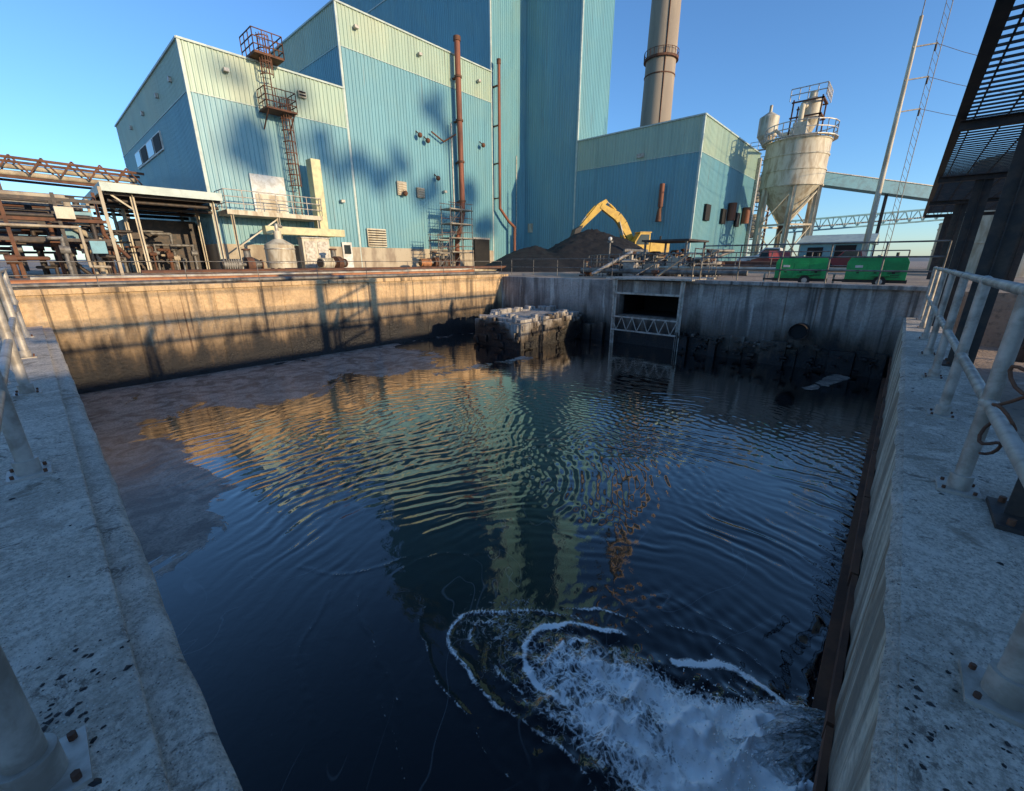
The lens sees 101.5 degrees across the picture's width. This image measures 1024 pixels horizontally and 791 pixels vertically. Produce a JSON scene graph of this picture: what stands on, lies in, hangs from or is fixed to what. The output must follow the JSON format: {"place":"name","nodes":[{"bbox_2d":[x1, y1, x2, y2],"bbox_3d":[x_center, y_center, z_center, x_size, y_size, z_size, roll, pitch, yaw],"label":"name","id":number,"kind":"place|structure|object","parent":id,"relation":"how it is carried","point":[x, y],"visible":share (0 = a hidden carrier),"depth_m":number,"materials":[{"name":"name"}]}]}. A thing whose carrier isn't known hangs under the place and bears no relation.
{"place":"outdoors","nodes":[
{"label":"outdoors","id":0,"kind":"place"},
{"bbox_2d":[0,154,143,270],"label":"pipe bridge","id":1,"kind":"structure","parent":0,"point":[26,176],"depth_m":29.96,"materials":[{"name":"metal"}]},
{"bbox_2d":[440,202,473,265],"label":"scaffold tower","id":2,"kind":"structure","parent":0,"point":[461,210],"depth_m":38.45,"materials":[{"name":"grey metal"}]},
{"bbox_2d":[0,258,928,260],"bbox_3d":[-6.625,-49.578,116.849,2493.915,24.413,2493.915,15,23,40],"label":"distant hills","id":3,"kind":"structure","parent":0,"point":[918,259],"depth_m":868.12,"materials":[{"name":"grey"}]},
{"bbox_2d":[79,331,881,790],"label":"water","id":4,"kind":"structure","parent":0,"point":[461,561],"depth_m":4.49,"materials":[{"name":"blue liquid"}]},
{"bbox_2d":[474,305,581,350],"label":"concrete pier","id":5,"kind":"structure","parent":4,"relation":"in","point":[522,328],"depth_m":15.36,"materials":[{"name":"grey concrete"}]},
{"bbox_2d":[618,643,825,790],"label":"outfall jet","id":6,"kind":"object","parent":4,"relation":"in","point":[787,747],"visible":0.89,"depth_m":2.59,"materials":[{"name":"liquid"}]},
{"bbox_2d":[0,261,1023,442],"bbox_3d":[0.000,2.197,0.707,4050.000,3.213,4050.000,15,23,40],"label":"ground","id":7,"kind":"structure","parent":0,"point":[1002,309],"depth_m":10.08,"materials":[{"name":"grey concrete"}]},
{"bbox_2d":[0,186,198,277],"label":"pipe rack","id":8,"kind":"object","parent":7,"relation":"on","point":[28,218],"visible":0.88,"depth_m":19.02,"materials":[{"name":"metal"}]},
{"bbox_2d":[0,326,242,790],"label":"concrete walkway","id":9,"kind":"structure","parent":7,"relation":"on","point":[158,732],"depth_m":1.68,"materials":[{"name":"grey concrete"}]},
{"bbox_2d":[0,267,93,790],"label":"handrail","id":10,"kind":"object","parent":9,"relation":"on","point":[33,757],"visible":1,"depth_m":1.15,"materials":[{"name":"metal"}]},
{"bbox_2d":[9,373,1022,790],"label":"debris scatter","id":11,"kind":"object","parent":9,"relation":"on","point":[127,667],"visible":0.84,"depth_m":1.31,"materials":[{"name":"black stone"}]},
{"bbox_2d":[80,181,224,272],"bbox_3d":[-22.959,-10.293,26.915,11.070,4.455,5.292,15,23,40],"label":"steel canopy","id":12,"kind":"object","parent":7,"relation":"on","point":[119,199],"visible":0.79,"depth_m":26.08,"materials":[{"name":"grey metal"}]},
{"bbox_2d":[220,249,263,268],"bbox_3d":[-15.141,-7.515,23.422,0.875,1.361,2.041,15,23,40],"label":"pump","id":13,"kind":"object","parent":7,"relation":"on","point":[238,265],"visible":0.77,"depth_m":23.39,"materials":[{"name":"grey metal"}]},
{"bbox_2d":[0,274,507,393],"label":"retaining wall","id":14,"kind":"structure","parent":7,"relation":"on","point":[111,337],"depth_m":11.82,"materials":[{"name":"concrete"}]},
{"bbox_2d":[0,261,501,286],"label":"handrail","id":15,"kind":"object","parent":14,"relation":"on","point":[443,268],"visible":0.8,"depth_m":11.66,"materials":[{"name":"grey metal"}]},
{"bbox_2d":[214,188,322,268],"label":"access platform","id":16,"kind":"structure","parent":7,"relation":"on","point":[244,213],"depth_m":27.32,"materials":[{"name":"beige paint"}]},
{"bbox_2d":[262,158,344,237],"bbox_3d":[-15.005,-13.776,29.034,2.295,5.062,5.400,15,23,40],"label":"ventilation duct","id":17,"kind":"object","parent":16,"relation":"on","point":[314,174],"visible":1,"depth_m":29.47,"materials":[{"name":"beige metal"}]},
{"bbox_2d":[264,223,296,268],"bbox_3d":[-14.540,-9.177,26.067,2.015,2.905,1.755,15,23,40],"label":"storage tank","id":18,"kind":"object","parent":7,"relation":"on","point":[277,248],"visible":0.96,"depth_m":25.52,"materials":[{"name":"white metal"}]},
{"bbox_2d":[296,237,330,267],"bbox_3d":[-13.921,-9.984,29.611,0.945,2.268,2.160,15,23,40],"label":"equipment cabinet","id":19,"kind":"object","parent":7,"relation":"on","point":[313,248],"visible":0.62,"depth_m":29.12,"materials":[{"name":"white metal"}]},
{"bbox_2d":[317,249,347,267],"bbox_3d":[-12.293,-9.245,28.551,0.972,1.512,2.268,7,19,21],"label":"pump","id":20,"kind":"object","parent":7,"relation":"on","point":[334,257],"visible":0.84,"depth_m":28.60,"materials":[{"name":"beige paint"}]},
{"bbox_2d":[10,249,845,289],"bbox_3d":[-0.942,-4.690,14.648,21.456,1.319,37.804,15,23,40],"label":"yard pipe run","id":21,"kind":"object","parent":7,"relation":"on","point":[238,275],"visible":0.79,"depth_m":15.30,"materials":[{"name":"metal"}]},
{"bbox_2d":[418,251,444,266],"bbox_3d":[-7.058,-11.818,36.545,2.268,1.512,0.972,-13,22,-36],"label":"pump","id":22,"kind":"object","parent":7,"relation":"on","point":[429,264],"visible":0.78,"depth_m":36.43,"materials":[{"name":"orange paint"}]},
{"bbox_2d":[114,0,761,268],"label":"cladding walls","id":23,"kind":"structure","parent":7,"relation":"on","point":[377,90],"depth_m":36.88,"materials":[{"name":"blue metal"}]},
{"bbox_2d":[239,25,302,214],"bbox_3d":[-15.845,-17.852,28.228,2.358,10.510,2.088,15,23,40],"label":"exterior ladder","id":24,"kind":"object","parent":23,"relation":"attached to","point":[271,60],"visible":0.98,"depth_m":27.11,"materials":[{"name":"metal"}]},
{"bbox_2d":[129,24,761,267],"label":"windows and doors","id":25,"kind":"structure","parent":23,"relation":"attached to","point":[150,150],"depth_m":34.27,"materials":[{"name":"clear glass"}]},
{"bbox_2d":[403,35,750,265],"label":"wall pipes","id":26,"kind":"object","parent":23,"relation":"attached to","point":[732,207],"depth_m":39.75,"materials":[{"name":"metal"}]},
{"bbox_2d":[428,234,450,266],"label":"scaffold tower","id":27,"kind":"structure","parent":7,"relation":"on","point":[440,240],"depth_m":36.52,"materials":[{"name":"grey metal"}]},
{"bbox_2d":[441,254,449,265],"bbox_3d":[-6.147,-12.255,38.149,0.875,1.361,2.041,1,18,2],"label":"pump","id":28,"kind":"object","parent":7,"relation":"on","point":[446,263],"visible":0.43,"depth_m":38.26,"materials":[{"name":"grey metal"}]},
{"bbox_2d":[485,229,648,271],"bbox_3d":[5.868,-11.159,32.079,17.789,3.140,12.398,0,18,0],"label":"coal pile","id":29,"kind":"object","parent":7,"relation":"on","point":[570,251],"visible":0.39,"depth_m":29.60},
{"bbox_2d":[579,261,592,275],"bbox_3d":[3.655,-6.225,20.523,0.437,0.680,1.021,11,21,30],"label":"pump","id":30,"kind":"object","parent":7,"relation":"on","point":[587,273],"visible":0.43,"depth_m":20.46,"materials":[{"name":"metal"}]},
{"bbox_2d":[607,237,612,274],"bbox_3d":[4.711,-6.753,20.279,0.216,1.782,0.216,15,23,40],"label":"warning light post","id":31,"kind":"object","parent":7,"relation":"on","point":[609,239],"visible":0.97,"depth_m":20.10,"materials":[{"name":"grey metal"}]},
{"bbox_2d":[606,257,622,275],"bbox_3d":[5.144,-6.415,20.744,0.583,0.907,1.361,-2,18,-8],"label":"pump","id":32,"kind":"object","parent":7,"relation":"on","point":[615,265],"visible":0.4,"depth_m":20.57,"materials":[{"name":"grey metal"}]},
{"bbox_2d":[570,199,669,259],"bbox_3d":[8.347,-12.653,32.773,7.582,4.944,2.566,-3,18,-10],"label":"excavator","id":33,"kind":"object","parent":7,"relation":"on","point":[618,219],"visible":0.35,"depth_m":32.16,"materials":[{"name":"yellow paint"}]},
{"bbox_2d":[652,253,658,263],"bbox_3d":[7.247,-6.389,20.416,1.588,1.058,0.680,4,18,11],"label":"pump","id":34,"kind":"object","parent":7,"relation":"on","point":[655,255],"visible":0.09,"depth_m":20.12,"materials":[{"name":"beige paint"}]},
{"bbox_2d":[640,0,680,126],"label":"chimney stack","id":35,"kind":"object","parent":7,"relation":"on","point":[661,59],"visible":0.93,"depth_m":57.14,"materials":[{"name":"concrete"}]},
{"bbox_2d":[660,260,671,275],"bbox_3d":[6.733,-5.520,18.209,0.486,0.756,1.134,4,18,11],"label":"pump","id":36,"kind":"object","parent":7,"relation":"on","point":[663,264],"visible":0.22,"depth_m":18.29,"materials":[{"name":"grey metal"}]},
{"bbox_2d":[502,276,936,379],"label":"retaining wall","id":37,"kind":"structure","parent":7,"relation":"on","point":[854,329],"depth_m":12.85,"materials":[{"name":"concrete"}]},
{"bbox_2d":[606,275,717,351],"bbox_3d":[5.477,-3.114,15.668,3.105,2.538,2.565,15,23,40],"label":"culvert gate frame","id":38,"kind":"object","parent":37,"relation":"attached to","point":[683,280],"visible":0.9,"depth_m":14.71,"materials":[{"name":"metal"}]},
{"bbox_2d":[511,240,951,285],"bbox_3d":[5.630,-4.765,14.992,14.074,1.073,2.330,15,23,40],"label":"handrail","id":39,"kind":"object","parent":37,"relation":"on","point":[829,257],"visible":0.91,"depth_m":11.75,"materials":[{"name":"grey metal"}]},
{"bbox_2d":[788,323,809,339],"bbox_3d":[8.261,-1.851,12.010,0.459,0.459,0.540,15,23,40],"label":"drain pipe","id":40,"kind":"object","parent":37,"relation":"attached to","point":[798,331],"visible":1,"depth_m":11.88,"materials":[{"name":"metal"}]},
{"bbox_2d":[588,239,910,277],"bbox_3d":[7.585,-6.061,18.481,8.296,1.620,12.264,-4,18,-14],"label":"valve manifold","id":41,"kind":"object","parent":7,"relation":"on","point":[646,263],"visible":0.78,"depth_m":17.98,"materials":[{"name":"grey metal"}]},
{"bbox_2d":[736,248,800,260],"bbox_3d":[21.756,-11.419,34.901,5.198,1.748,1.971,13,22,35],"label":"pickup truck","id":42,"kind":"object","parent":7,"relation":"on","point":[764,249],"visible":0.17,"depth_m":34.48,"materials":[{"name":"white paint"}]},
{"bbox_2d":[747,105,791,253],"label":"cyclone tower","id":43,"kind":"structure","parent":7,"relation":"on","point":[770,118],"depth_m":48.03,"materials":[{"name":"grey metal"}]},
{"bbox_2d":[750,251,789,271],"bbox_3d":[18.722,-9.594,29.804,1.577,1.399,4.158,1,18,2],"label":"pickup truck","id":44,"kind":"object","parent":7,"relation":"on","point":[779,254],"visible":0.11,"depth_m":29.23,"materials":[{"name":"red paint"}]},
{"bbox_2d":[750,81,839,255],"bbox_3d":[26.471,-20.094,39.677,6.003,15.296,6.003,15,23,40],"label":"silo","id":45,"kind":"object","parent":7,"relation":"on","point":[795,162],"visible":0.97,"depth_m":37.83,"materials":[{"name":"beige paint"}]},
{"bbox_2d":[763,253,828,282],"bbox_3d":[8.915,-3.975,13.141,1.694,0.937,0.864,11,21,30],"label":"towable generator","id":46,"kind":"object","parent":7,"relation":"on","point":[806,263],"visible":0.76,"depth_m":12.78,"materials":[{"name":"green metal"}]},
{"bbox_2d":[797,233,878,267],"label":"equipment shed","id":47,"kind":"structure","parent":7,"relation":"on","point":[833,238],"depth_m":34.58,"materials":[{"name":"white metal"}]},
{"bbox_2d":[828,250,865,267],"bbox_3d":[23.268,-9.167,28.478,1.577,1.399,4.158,-16,24,-40],"label":"pickup truck","id":48,"kind":"object","parent":7,"relation":"on","point":[838,261],"visible":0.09,"depth_m":28.27,"materials":[{"name":"red paint"}]},
{"bbox_2d":[788,209,951,255],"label":"truss conveyor","id":49,"kind":"object","parent":7,"relation":"on","point":[855,222],"visible":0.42,"depth_m":47.10,"materials":[{"name":"grey metal"}]},
{"bbox_2d":[832,252,909,284],"bbox_3d":[10.372,-3.638,12.094,1.694,0.937,0.864,15,23,40],"label":"towable generator","id":50,"kind":"object","parent":7,"relation":"on","point":[875,264],"visible":0.81,"depth_m":11.76,"materials":[{"name":"green metal"}]},
{"bbox_2d":[822,171,932,255],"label":"enclosed conveyor","id":51,"kind":"object","parent":7,"relation":"on","point":[867,185],"visible":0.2,"depth_m":40.41,"materials":[{"name":"metal"}]},
{"bbox_2d":[861,0,937,255],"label":"utility pole","id":52,"kind":"object","parent":7,"relation":"on","point":[872,217],"visible":0.81,"depth_m":27.50,"materials":[{"name":"grey metal"}]},
{"bbox_2d":[922,43,1019,115],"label":"power lines","id":53,"kind":"object","parent":52,"relation":"attached to","point":[959,84],"visible":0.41,"depth_m":27.59,"materials":[{"name":"metal"}]},
{"bbox_2d":[881,0,953,255],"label":"lattice mast","id":54,"kind":"object","parent":7,"relation":"on","point":[919,123],"visible":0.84,"depth_m":31.50,"materials":[{"name":"grey metal"}]},
{"bbox_2d":[812,317,1023,790],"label":"concrete walkway","id":55,"kind":"structure","parent":7,"relation":"on","point":[911,528],"depth_m":1.93,"materials":[{"name":"concrete"}]},
{"bbox_2d":[915,266,1023,728],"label":"handrail","id":56,"kind":"object","parent":55,"relation":"on","point":[995,688],"visible":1,"depth_m":2.44,"materials":[{"name":"chipped white painted steel"},{"name":"rusty steel"}]},
{"bbox_2d":[977,345,1023,454],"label":"rusty chain","id":57,"kind":"object","parent":56,"relation":"attached to","point":[1001,407],"visible":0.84,"depth_m":2.04,"materials":[{"name":"metal"}]},
{"bbox_2d":[923,0,1023,535],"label":"steel platform","id":58,"kind":"structure","parent":55,"relation":"on","point":[971,191],"depth_m":5.38,"materials":[{"name":"black metal"}]},
{"bbox_2d":[950,152,1023,276],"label":"storage tank","id":59,"kind":"object","parent":7,"relation":"on","point":[979,242],"visible":0.06,"depth_m":19.88,"materials":[{"name":"grey metal"}]},
{"bbox_2d":[0,0,1023,259],"label":"sky","id":60,"kind":"structure","parent":0,"point":[70,69],"materials":[{"name":"blue"}]},
{"bbox_2d":[926,222,942,269],"bbox_3d":[37.268,-12.374,33.140,5.481,4.658,5.686,15,23,40],"label":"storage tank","id":61,"kind":"object","parent":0,"point":[934,245],"visible":0.09,"depth_m":34.66,"materials":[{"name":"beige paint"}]}
]}

